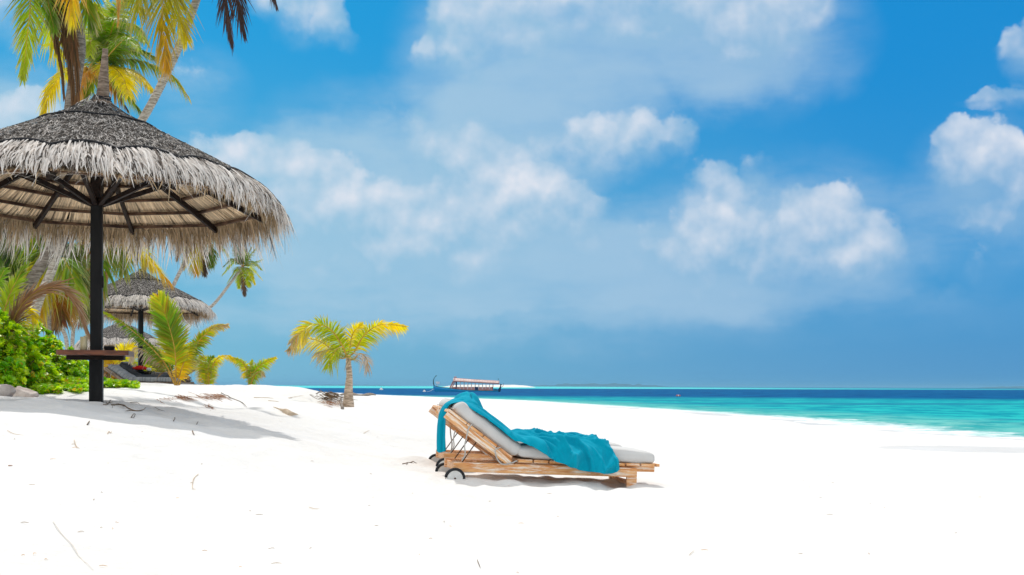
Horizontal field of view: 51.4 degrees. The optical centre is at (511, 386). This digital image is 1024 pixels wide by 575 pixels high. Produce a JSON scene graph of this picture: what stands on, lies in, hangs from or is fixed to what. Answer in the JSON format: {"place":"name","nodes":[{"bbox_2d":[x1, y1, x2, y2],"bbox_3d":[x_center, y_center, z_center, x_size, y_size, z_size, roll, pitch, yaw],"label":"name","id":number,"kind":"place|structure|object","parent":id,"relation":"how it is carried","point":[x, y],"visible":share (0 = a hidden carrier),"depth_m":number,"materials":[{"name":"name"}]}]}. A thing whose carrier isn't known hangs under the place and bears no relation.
{"place":"outdoors","nodes":[
{"label":"outdoors","id":0,"kind":"place"},
{"bbox_2d":[132,366,151,370],"bbox_3d":[-10.906,-0.522,31.334,0.616,0.165,0.181,0,0,9],"label":"christmas hat","id":1,"kind":"object","parent":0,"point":[141,368],"visible":0.94,"depth_m":31.27,"materials":[{"name":"red fabric"}]},
{"bbox_2d":[310,384,399,385],"bbox_3d":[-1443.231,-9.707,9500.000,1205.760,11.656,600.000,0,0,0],"label":"island","id":2,"kind":"structure","parent":0,"point":[355,385],"depth_m":9229.08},
{"bbox_2d":[445,385,531,386],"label":"sandbank","id":3,"kind":"structure","parent":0,"point":[491,386],"depth_m":1202.78,"materials":[{"name":"white sand"}]},
{"bbox_2d":[0,382,1023,574],"bbox_3d":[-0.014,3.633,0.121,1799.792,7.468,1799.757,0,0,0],"label":"beach sand","id":4,"kind":"structure","parent":0,"point":[734,495],"depth_m":7.61,"materials":[{"name":"white sand"}]},
{"bbox_2d":[0,384,15,396],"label":"coral rock","id":5,"kind":"object","parent":4,"relation":"on","point":[7,390],"visible":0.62,"depth_m":13.75,"materials":[{"name":"grey stone"}]},
{"bbox_2d":[0,310,45,387],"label":"beach shrub","id":6,"kind":"object","parent":4,"relation":"on","point":[15,369],"visible":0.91,"depth_m":15.05,"materials":[{"name":"green plant"}]},
{"bbox_2d":[0,231,45,306],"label":"coconut palm","id":7,"kind":"object","parent":4,"relation":"on","point":[6,263],"visible":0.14,"depth_m":25.60,"materials":[{"name":"green plant"}]},
{"bbox_2d":[13,386,38,396],"bbox_3d":[-6.539,0.114,14.329,0.347,0.235,0.263,0,0,0],"label":"coral rock","id":8,"kind":"object","parent":4,"relation":"on","point":[23,392],"visible":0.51,"depth_m":14.23,"materials":[{"name":"beige stone"}]},
{"bbox_2d":[22,321,62,362],"bbox_3d":[-7.944,-0.513,17.204,1.484,1.229,1.882,0,0,0],"label":"beach shrub","id":9,"kind":"object","parent":4,"relation":"on","point":[36,333],"visible":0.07,"depth_m":17.20,"materials":[{"name":"green plant"}]},
{"bbox_2d":[0,259,89,348],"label":"young palm","id":10,"kind":"object","parent":4,"relation":"on","point":[18,310],"visible":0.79,"depth_m":15.41,"materials":[{"name":"green plant"}]},
{"bbox_2d":[25,349,64,385],"bbox_3d":[-7.103,-0.228,15.603,1.034,0.695,0.959,0,0,0],"label":"beach shrub","id":11,"kind":"object","parent":4,"relation":"on","point":[54,373],"visible":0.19,"depth_m":15.55,"materials":[{"name":"green plant"}]},
{"bbox_2d":[16,241,89,337],"bbox_3d":[-10.224,-1.415,23.953,1.701,3.622,3.672,0,0,-19],"label":"coconut palm","id":12,"kind":"object","parent":4,"relation":"on","point":[57,312],"visible":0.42,"depth_m":23.44,"materials":[{"name":"green plant"}]},
{"bbox_2d":[3,0,109,338],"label":"coconut palm","id":13,"kind":"object","parent":4,"relation":"on","point":[66,23],"visible":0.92,"depth_m":15.45,"materials":[{"name":"green plant"}]},
{"bbox_2d":[26,336,88,377],"bbox_3d":[-7.460,-0.346,17.004,1.288,0.904,1.618,0,0,0],"label":"beach shrub","id":14,"kind":"object","parent":4,"relation":"on","point":[64,364],"visible":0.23,"depth_m":16.90,"materials":[{"name":"green plant"}]},
{"bbox_2d":[61,325,68,349],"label":"coconut palm","id":15,"kind":"object","parent":4,"relation":"on","point":[65,336],"visible":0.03,"depth_m":43.93,"materials":[{"name":"grey plant"}]},
{"bbox_2d":[53,521,88,564],"bbox_3d":[-1.926,0.690,4.660,0.008,0.117,0.777,0,0,-35],"label":"twig","id":16,"kind":"object","parent":4,"relation":"on","point":[70,542],"visible":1,"depth_m":4.68,"materials":[{"name":"beige wood"}]},
{"bbox_2d":[70,284,86,347],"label":"coconut palm","id":17,"kind":"object","parent":4,"relation":"on","point":[72,340],"visible":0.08,"depth_m":45.92,"materials":[{"name":"grey plant"}]},
{"bbox_2d":[26,375,139,394],"bbox_3d":[-6.950,-0.030,17.202,1.893,0.348,4.743,0,0,0],"label":"ground cover","id":18,"kind":"object","parent":4,"relation":"on","point":[74,384],"visible":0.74,"depth_m":15.51,"materials":[{"name":"green plant"}]},
{"bbox_2d":[72,360,106,380],"bbox_3d":[-7.469,-0.230,17.793,1.233,0.582,1.616,0,0,0],"label":"beach shrub","id":19,"kind":"object","parent":4,"relation":"on","point":[86,363],"visible":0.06,"depth_m":17.66,"materials":[{"name":"green plant"}]},
{"bbox_2d":[37,0,190,115],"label":"coconut palm","id":20,"kind":"object","parent":4,"relation":"on","point":[122,84],"visible":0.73,"depth_m":29.08,"materials":[{"name":"green plant"}]},
{"bbox_2d":[74,320,163,360],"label":"thatched parasol","id":21,"kind":"object","parent":4,"relation":"on","point":[113,336],"visible":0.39,"depth_m":50.69,"materials":[{"name":"grey wood"}]},
{"bbox_2d":[104,338,137,378],"bbox_3d":[-13.620,-0.675,36.759,2.032,2.076,0.822,0,0,4],"label":"young palm","id":22,"kind":"object","parent":4,"relation":"on","point":[129,347],"visible":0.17,"depth_m":36.93,"materials":[{"name":"yellow plant"}]},
{"bbox_2d":[74,238,174,325],"bbox_3d":[-10.015,-1.826,26.801,2.370,4.326,3.530,0,0,-43],"label":"coconut palm","id":23,"kind":"object","parent":4,"relation":"on","point":[122,263],"visible":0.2,"depth_m":26.34,"materials":[{"name":"green plant"}]},
{"bbox_2d":[111,402,144,410],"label":"twig","id":24,"kind":"object","parent":4,"relation":"on","point":[127,407],"visible":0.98,"depth_m":10.87,"materials":[{"name":"grey wood"}]},
{"bbox_2d":[66,256,217,373],"bbox_3d":[-11.027,-1.623,31.595,4.413,4.651,4.466,0,0,-20],"label":"thatched parasol","id":25,"kind":"object","parent":4,"relation":"on","point":[127,304],"visible":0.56,"depth_m":31.04,"materials":[{"name":"grey wood"}]},
{"bbox_2d":[180,309,190,339],"bbox_3d":[-9.471,-1.590,30.857,0.382,1.439,0.159,0,0,34],"label":"hanging ornament","id":26,"kind":"object","parent":25,"relation":"hanging from","point":[187,326],"visible":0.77,"depth_m":30.77,"materials":[{"name":"white"}]},
{"bbox_2d":[118,361,167,374],"bbox_3d":[-11.783,-0.405,34.848,2.073,0.797,0.692,0,0,-3],"label":"sun lounger","id":27,"kind":"object","parent":4,"relation":"on","point":[157,373],"visible":0.13,"depth_m":34.58,"materials":[{"name":"grey fabric"}]},
{"bbox_2d":[104,364,182,383],"bbox_3d":[-10.220,-0.208,29.562,2.025,0.789,0.678,0,0,2],"label":"sun lounger","id":28,"kind":"object","parent":4,"relation":"on","point":[117,371],"visible":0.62,"depth_m":29.30,"materials":[{"name":"grey fabric"}]},
{"bbox_2d":[0,48,297,402],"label":"thatched parasol","id":29,"kind":"object","parent":4,"relation":"on","point":[97,171],"visible":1,"depth_m":11.94,"materials":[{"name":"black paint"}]},
{"bbox_2d":[80,334,87,349],"bbox_3d":[-4.782,-0.493,11.892,0.077,0.195,0.080,0,0,0],"label":"bamboo container","id":30,"kind":"object","parent":29,"relation":"on","point":[83,343],"visible":0.91,"depth_m":11.86,"materials":[{"name":"beige wood"}]},
{"bbox_2d":[103,344,114,349],"bbox_3d":[-4.517,-0.432,11.950,0.128,0.075,0.127,0,0,0],"label":"ash bowl","id":31,"kind":"object","parent":29,"relation":"on","point":[109,347],"visible":0.96,"depth_m":11.91,"materials":[{"name":"black ceramic"}]},
{"bbox_2d":[27,0,278,334],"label":"coconut palm","id":32,"kind":"object","parent":4,"relation":"on","point":[168,60],"visible":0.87,"depth_m":18.78,"materials":[{"name":"green plant"}]},
{"bbox_2d":[137,347,171,371],"bbox_3d":[-12.846,-0.629,37.949,1.626,1.752,1.079,0,0,-8],"label":"shrub","id":33,"kind":"object","parent":4,"relation":"on","point":[147,365],"visible":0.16,"depth_m":37.96,"materials":[{"name":"green plant"}]},
{"bbox_2d":[119,363,190,381],"bbox_3d":[-10.531,-0.286,31.348,2.073,0.797,0.692,0,0,-3],"label":"sun lounger","id":34,"kind":"object","parent":4,"relation":"on","point":[128,367],"visible":0.24,"depth_m":31.05,"materials":[{"name":"grey fabric"}]},
{"bbox_2d":[135,365,196,383],"bbox_3d":[-10.083,-0.259,30.431,2.073,0.797,0.692,0,0,8],"label":"sun lounger","id":35,"kind":"object","parent":4,"relation":"on","point":[167,375],"visible":0.19,"depth_m":30.21,"materials":[{"name":"grey fabric"}]},
{"bbox_2d":[103,290,229,385],"bbox_3d":[-7.989,-1.061,24.086,3.056,2.247,0.807,0,0,5],"label":"young palm","id":36,"kind":"object","parent":4,"relation":"on","point":[178,353],"visible":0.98,"depth_m":23.93,"materials":[{"name":"green plant"}]},
{"bbox_2d":[159,392,210,402],"bbox_3d":[-4.854,0.166,16.202,0.620,0.151,2.774,0,0,-7],"label":"dead frond","id":37,"kind":"object","parent":4,"relation":"on","point":[184,397],"visible":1,"depth_m":15.94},
{"bbox_2d":[157,234,228,348],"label":"coconut palm","id":38,"kind":"object","parent":4,"relation":"on","point":[203,267],"visible":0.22,"depth_m":46.88,"materials":[{"name":"green plant"}]},
{"bbox_2d":[193,354,236,384],"bbox_3d":[-6.974,-0.369,25.077,1.240,0.869,0.540,0,0,15],"label":"young palm","id":39,"kind":"object","parent":4,"relation":"on","point":[206,373],"visible":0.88,"depth_m":24.98,"materials":[{"name":"green plant"}]},
{"bbox_2d":[198,393,231,401],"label":"dead frond","id":40,"kind":"object","parent":4,"relation":"on","point":[216,396],"visible":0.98,"depth_m":16.79,"materials":[{"name":"brown plant"}]},
{"bbox_2d":[168,245,262,371],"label":"coconut palm","id":41,"kind":"object","parent":4,"relation":"on","point":[241,280],"visible":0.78,"depth_m":59.92,"materials":[{"name":"green plant"}]},
{"bbox_2d":[226,356,277,384],"bbox_3d":[-6.089,-0.316,24.888,1.244,0.781,0.370,0,0,0],"label":"young palm","id":42,"kind":"object","parent":4,"relation":"on","point":[251,374],"visible":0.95,"depth_m":24.96,"materials":[{"name":"green plant"}]},
{"bbox_2d":[273,406,297,415],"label":"dead leaf","id":43,"kind":"object","parent":4,"relation":"on","point":[288,412],"visible":0.94,"depth_m":14.84,"materials":[{"name":"beige plant"}]},
{"bbox_2d":[319,399,344,406],"bbox_3d":[-3.235,0.313,19.378,0.627,0.134,4.962,0,0,-7],"label":"root tangle","id":44,"kind":"object","parent":4,"relation":"on","point":[331,402],"visible":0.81,"depth_m":20.18,"materials":[{"name":"brown plant"}]},
{"bbox_2d":[310,389,354,401],"bbox_3d":[-3.456,0.197,19.818,0.877,0.262,5.082,0,0,-5],"label":"root tangle","id":45,"kind":"object","parent":4,"relation":"on","point":[331,395],"visible":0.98,"depth_m":21.38,"materials":[{"name":"brown wood"}]},
{"bbox_2d":[285,314,408,406],"bbox_3d":[-3.175,-0.381,19.873,2.518,1.930,1.150,0,0,10],"label":"young palm","id":46,"kind":"object","parent":4,"relation":"on","point":[302,340],"visible":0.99,"depth_m":19.90,"materials":[{"name":"green plant"}]},
{"bbox_2d":[341,393,375,395],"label":"driftwood","id":47,"kind":"object","parent":4,"relation":"on","point":[365,394],"visible":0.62,"depth_m":124.82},
{"bbox_2d":[14,410,956,572],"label":"beach litter","id":48,"kind":"object","parent":4,"relation":"on","point":[310,547],"visible":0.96,"depth_m":5.58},
{"bbox_2d":[428,398,621,466],"bbox_3d":[0.158,0.578,11.311,2.057,0.818,0.692,3,0,-11],"label":"sun lounger","id":49,"kind":"object","parent":4,"relation":"on","point":[437,457],"visible":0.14,"depth_m":11.11,"materials":[{"name":"brown wood"}]},
{"bbox_2d":[455,391,482,407],"bbox_3d":[-0.402,0.322,11.172,0.512,0.527,0.596,3,0,-11],"label":"beach towel","id":50,"kind":"object","parent":49,"relation":"on","point":[472,397],"visible":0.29,"depth_m":11.03,"materials":[{"name":"blue fabric"}]},
{"bbox_2d":[435,402,659,486],"bbox_3d":[0.326,0.585,10.081,2.057,0.818,0.692,3,0,-11],"label":"sun lounger","id":51,"kind":"object","parent":4,"relation":"on","point":[505,452],"visible":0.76,"depth_m":9.75,"materials":[{"name":"brown wood"}]},
{"bbox_2d":[437,398,619,473],"bbox_3d":[0.146,0.460,9.940,1.654,0.636,0.751,3,0,-11],"label":"beach towel","id":52,"kind":"object","parent":51,"relation":"on","point":[587,453],"visible":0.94,"depth_m":9.80,"materials":[{"name":"blue fabric"}]},
{"bbox_2d":[0,0,1023,387],"label":"sky","id":53,"kind":"structure","parent":0,"point":[669,193],"materials":[{"name":"blue"}]},
{"bbox_2d":[536,383,666,386],"bbox_3d":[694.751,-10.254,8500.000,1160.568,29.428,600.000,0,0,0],"label":"island","id":54,"kind":"structure","parent":0,"point":[598,385],"depth_m":8284.85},
{"bbox_2d":[271,385,1023,438],"bbox_3d":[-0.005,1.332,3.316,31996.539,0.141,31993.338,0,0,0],"label":"sea","id":55,"kind":"structure","parent":0,"point":[993,412],"depth_m":96.78,"materials":[{"name":"liquid"}]},
{"bbox_2d":[433,375,503,391],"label":"ferry boat","id":56,"kind":"object","parent":55,"relation":"on","point":[464,388],"visible":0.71,"depth_m":250.53,"materials":[{"name":"white paint"}]},
{"bbox_2d":[982,386,1023,387],"bbox_3d":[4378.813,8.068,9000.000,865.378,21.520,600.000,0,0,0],"label":"island","id":57,"kind":"structure","parent":0,"point":[1006,387],"depth_m":8910.62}
]}

